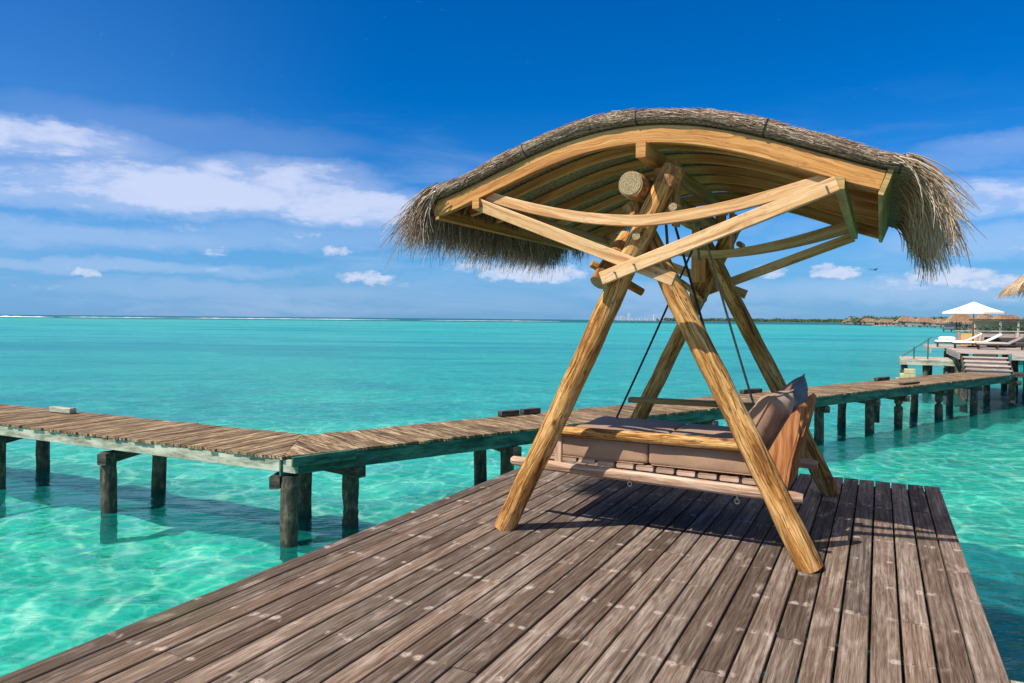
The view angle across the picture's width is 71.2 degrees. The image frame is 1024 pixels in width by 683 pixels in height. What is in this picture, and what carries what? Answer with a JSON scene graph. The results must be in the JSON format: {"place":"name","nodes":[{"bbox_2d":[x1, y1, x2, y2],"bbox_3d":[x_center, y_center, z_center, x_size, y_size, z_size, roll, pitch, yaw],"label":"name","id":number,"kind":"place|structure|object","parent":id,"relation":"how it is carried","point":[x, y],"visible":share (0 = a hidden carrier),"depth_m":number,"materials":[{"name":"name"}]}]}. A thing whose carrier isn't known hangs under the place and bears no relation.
{"place":"outdoors","nodes":[
{"label":"outdoors","id":0,"kind":"place"},
{"bbox_2d":[0,315,1023,682],"bbox_3d":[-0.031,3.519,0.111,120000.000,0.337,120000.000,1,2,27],"label":"seabed","id":1,"kind":"structure","parent":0,"point":[38,607],"depth_m":23.12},
{"bbox_2d":[0,315,1023,682],"bbox_3d":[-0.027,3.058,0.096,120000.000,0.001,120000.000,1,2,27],"label":"water","id":2,"kind":"structure","parent":0,"point":[132,609],"depth_m":23.66,"materials":[{"name":"teal liquid"}]},
{"bbox_2d":[0,316,559,321],"bbox_3d":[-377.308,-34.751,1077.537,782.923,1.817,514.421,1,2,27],"label":"breaking surf","id":3,"kind":"structure","parent":2,"relation":"on","point":[259,318],"depth_m":1150.63,"materials":[{"name":"white liquid"}]},
{"bbox_2d":[0,460,1009,682],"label":"deck","id":4,"kind":"structure","parent":2,"relation":"in","point":[573,578],"depth_m":4.04,"materials":[{"name":"brown wood"}]},
{"bbox_2d":[377,106,986,573],"bbox_3d":[1.343,-0.059,6.040,4.300,3.034,3.145,1,2,27],"label":"thatched swing","id":5,"kind":"object","parent":4,"relation":"on","point":[613,190],"visible":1,"depth_m":5.03,"materials":[{"name":"brown plant"}]},
{"bbox_2d":[510,211,817,503],"bbox_3d":[1.260,0.061,5.794,2.193,2.072,1.378,1,2,27],"label":"hanging daybed","id":6,"kind":"object","parent":5,"relation":"hanging from","point":[786,451],"visible":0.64,"depth_m":5.23,"materials":[{"name":"orange wood"}]},
{"bbox_2d":[552,416,685,464],"bbox_3d":[0.924,0.810,5.993,0.803,0.189,1.245,1,2,27],"label":"mattress","id":7,"kind":"object","parent":6,"relation":"on","point":[609,450],"visible":0.51,"depth_m":5.51,"materials":[{"name":"beige fabric"}]},
{"bbox_2d":[649,424,773,475],"bbox_3d":[1.632,0.827,5.620,0.797,0.181,1.242,1,2,27],"label":"mattress","id":8,"kind":"object","parent":6,"relation":"on","point":[708,460],"visible":0.41,"depth_m":5.14,"materials":[{"name":"beige fabric"}]},
{"bbox_2d":[749,389,793,445],"bbox_3d":[1.855,0.570,5.191,0.257,0.470,0.460,36,24,32],"label":"pillow","id":9,"kind":"object","parent":8,"relation":"on","point":[770,413],"visible":0.72,"depth_m":5.03,"materials":[{"name":"beige fabric"}]},
{"bbox_2d":[781,374,807,412],"bbox_3d":[2.166,0.495,5.558,0.213,0.440,0.440,19,18,31],"label":"pillow","id":10,"kind":"object","parent":6,"relation":"on","point":[798,385],"visible":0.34,"depth_m":5.42,"materials":[{"name":"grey fabric"}]},
{"bbox_2d":[0,372,1021,562],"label":"walkway","id":11,"kind":"structure","parent":2,"relation":"in","point":[295,460],"depth_m":11.63,"materials":[{"name":"brown wood"}]},
{"bbox_2d":[49,406,75,413],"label":"curb block","id":12,"kind":"structure","parent":11,"relation":"on","point":[66,410],"depth_m":13.44,"materials":[{"name":"white concrete"}]},
{"bbox_2d":[498,409,518,416],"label":"curb block","id":13,"kind":"structure","parent":11,"relation":"on","point":[504,413],"depth_m":13.55,"materials":[{"name":"brown wood"}]},
{"bbox_2d":[520,408,540,414],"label":"curb block","id":14,"kind":"structure","parent":11,"relation":"on","point":[530,411],"depth_m":13.87,"materials":[{"name":"brown wood"}]},
{"bbox_2d":[740,388,761,393],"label":"curb block","id":15,"kind":"structure","parent":11,"relation":"on","point":[753,390],"depth_m":18.28,"materials":[{"name":"brown wood"}]},
{"bbox_2d":[874,377,889,380],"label":"curb block","id":16,"kind":"structure","parent":11,"relation":"on","point":[880,378],"depth_m":22.53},
{"bbox_2d":[899,381,919,384],"bbox_3d":[11.919,1.246,21.437,1.100,0.050,0.140,-1,2,-38],"label":"edge board","id":17,"kind":"object","parent":11,"relation":"on","point":[907,383],"visible":1,"depth_m":21.34,"materials":[{"name":"wood"}]},
{"bbox_2d":[960,354,1014,379],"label":"steps","id":18,"kind":"structure","parent":11,"relation":"on","point":[995,365],"depth_m":26.77,"materials":[{"name":"grey wood"}]},
{"bbox_2d":[860,318,870,325],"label":"water villa","id":19,"kind":"object","parent":2,"relation":"in","point":[864,320],"visible":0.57,"depth_m":692.41,"materials":[{"name":"plant"}]},
{"bbox_2d":[866,318,878,325],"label":"water villa","id":20,"kind":"object","parent":2,"relation":"in","point":[872,321],"visible":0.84,"depth_m":666.99,"materials":[{"name":"plant"}]},
{"bbox_2d":[876,319,886,325],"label":"water villa","id":21,"kind":"object","parent":2,"relation":"in","point":[880,322],"visible":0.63,"depth_m":643.91,"materials":[{"name":"plant"}]},
{"bbox_2d":[882,319,895,325],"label":"water villa","id":22,"kind":"object","parent":2,"relation":"in","point":[888,322],"visible":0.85,"depth_m":619.81,"materials":[{"name":"plant"}]},
{"bbox_2d":[895,368,915,377],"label":"water stairs","id":23,"kind":"structure","parent":2,"relation":"on","point":[907,373],"depth_m":30.63,"materials":[{"name":"wood"}]},
{"bbox_2d":[896,316,914,326],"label":"water villa","id":24,"kind":"object","parent":2,"relation":"in","point":[900,320],"visible":0.48,"depth_m":571.81,"materials":[{"name":"plant"}]},
{"bbox_2d":[903,317,914,325],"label":"water villa","id":25,"kind":"object","parent":2,"relation":"in","point":[908,322],"visible":0.6,"depth_m":546.28,"materials":[{"name":"plant"}]},
{"bbox_2d":[911,317,925,326],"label":"water villa","id":26,"kind":"object","parent":2,"relation":"in","point":[916,321],"visible":0.52,"depth_m":525.03,"materials":[{"name":"plant"}]},
{"bbox_2d":[918,318,934,327],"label":"water villa","id":27,"kind":"object","parent":2,"relation":"in","point":[924,321],"visible":0.67,"depth_m":500.01,"materials":[{"name":"plant"}]},
{"bbox_2d":[899,356,954,401],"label":"landing platform","id":28,"kind":"structure","parent":2,"relation":"in","point":[928,363],"depth_m":31.35,"materials":[{"name":"grey concrete"}]},
{"bbox_2d":[902,337,931,358],"bbox_3d":[17.811,0.268,31.453,1.175,0.996,0.050,1,2,27],"label":"handrail","id":29,"kind":"object","parent":28,"relation":"on","point":[913,349],"visible":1,"depth_m":31.32,"materials":[{"name":"metal"}]},
{"bbox_2d":[929,318,939,327],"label":"water villa","id":30,"kind":"object","parent":2,"relation":"in","point":[934,324],"visible":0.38,"depth_m":476.23,"materials":[{"name":"plant"}]},
{"bbox_2d":[932,319,944,327],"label":"water villa","id":31,"kind":"object","parent":2,"relation":"in","point":[937,322],"visible":0.3,"depth_m":453.20,"materials":[{"name":"plant"}]},
{"bbox_2d":[939,314,972,332],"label":"water villa","id":32,"kind":"object","parent":2,"relation":"in","point":[952,321],"visible":0.76,"depth_m":257.91,"materials":[{"name":"plant"}]},
{"bbox_2d":[923,344,1023,412],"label":"terrace","id":33,"kind":"structure","parent":2,"relation":"in","point":[1016,354],"depth_m":30.25,"materials":[{"name":"grey wood"}]},
{"bbox_2d":[934,333,981,346],"bbox_3d":[21.038,-0.074,33.721,1.900,0.694,0.600,1,2,27],"label":"sun lounger","id":34,"kind":"object","parent":33,"relation":"on","point":[950,341],"visible":0.63,"depth_m":33.64,"materials":[{"name":"white fabric"}]},
{"bbox_2d":[938,336,955,339],"bbox_3d":[20.638,-0.141,33.925,0.700,0.202,0.448,1,2,27],"label":"towel","id":35,"kind":"object","parent":34,"relation":"on","point":[946,338],"visible":0.98,"depth_m":33.78,"materials":[{"name":"white fabric"}]},
{"bbox_2d":[942,302,1005,347],"bbox_3d":[21.787,-0.802,33.766,2.457,2.160,2.457,2,2,37],"label":"beach umbrella","id":36,"kind":"object","parent":33,"relation":"on","point":[973,308],"visible":0.88,"depth_m":33.14,"materials":[{"name":"white fabric"}]},
{"bbox_2d":[951,334,1001,348],"bbox_3d":[20.931,-0.027,32.203,1.900,0.694,0.600,1,2,27],"label":"sun lounger","id":37,"kind":"object","parent":33,"relation":"on","point":[973,342],"visible":0.69,"depth_m":32.09,"materials":[{"name":"white fabric"}]},
{"bbox_2d":[975,335,1023,350],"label":"sun lounger","id":38,"kind":"object","parent":33,"relation":"on","point":[978,344],"visible":0.98,"depth_m":30.80,"materials":[{"name":"white plastic"}]},
{"bbox_2d":[984,337,1023,347],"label":"sun lounger","id":39,"kind":"object","parent":33,"relation":"on","point":[1007,340],"visible":0.39,"depth_m":34.67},
{"bbox_2d":[998,275,1023,298],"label":"thatched gazebo","id":40,"kind":"object","parent":33,"relation":"on","point":[1015,287],"visible":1,"depth_m":30.23,"materials":[{"name":"plant"}]},
{"bbox_3d":[28.825,0.794,34.913,12.000,2.220,0.500,1,2,27],"label":"planter box","id":41,"kind":"object","parent":33,"relation":"on","visible":0},
{"bbox_2d":[954,323,1023,332],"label":"hedge","id":42,"kind":"object","parent":41,"relation":"in","point":[985,329],"visible":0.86,"depth_m":36.99,"materials":[{"name":"green plant"}]},
{"bbox_2d":[961,314,993,332],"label":"water villa","id":43,"kind":"object","parent":2,"relation":"in","point":[982,316],"visible":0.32,"depth_m":213.91,"materials":[{"name":"plant"}]},
{"bbox_2d":[969,319,1023,362],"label":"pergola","id":44,"kind":"object","parent":2,"relation":"in","point":[979,323],"visible":0.36,"depth_m":63.47,"materials":[{"name":"grey wood"}]},
{"bbox_2d":[990,315,1021,318],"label":"water villa","id":45,"kind":"object","parent":2,"relation":"in","point":[1006,317],"visible":0.11,"depth_m":129.39,"materials":[{"name":"plant"}]},
{"bbox_2d":[0,0,1023,319],"label":"sky","id":46,"kind":"structure","parent":0,"point":[224,158],"materials":[{"name":"blue"}]},
{"bbox_2d":[704,321,840,322],"bbox_3d":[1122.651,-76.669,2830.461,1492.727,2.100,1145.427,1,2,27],"label":"land","id":47,"kind":"structure","parent":0,"point":[803,322],"depth_m":2645.44,"materials":[{"name":"green plant"}]},
{"bbox_2d":[663,317,844,321],"bbox_3d":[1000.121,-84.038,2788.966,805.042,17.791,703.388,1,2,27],"label":"distant wood","id":48,"kind":"object","parent":47,"relation":"on","point":[771,320],"visible":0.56,"depth_m":2645.84,"materials":[{"name":"green plant"}]},
{"bbox_2d":[872,325,932,326],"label":"beach","id":49,"kind":"structure","parent":0,"point":[899,325],"depth_m":646.88,"materials":[{"name":"white sand"}]},
{"bbox_2d":[844,315,1023,323],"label":"island wood","id":50,"kind":"object","parent":49,"relation":"on","point":[858,319],"visible":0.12,"depth_m":710.39,"materials":[{"name":"green plant"}]},
{"bbox_2d":[955,330,1023,345],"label":"terrace wall","id":51,"kind":"structure","parent":0,"point":[965,336],"depth_m":36.08,"materials":[{"name":"wood"}]}
]}

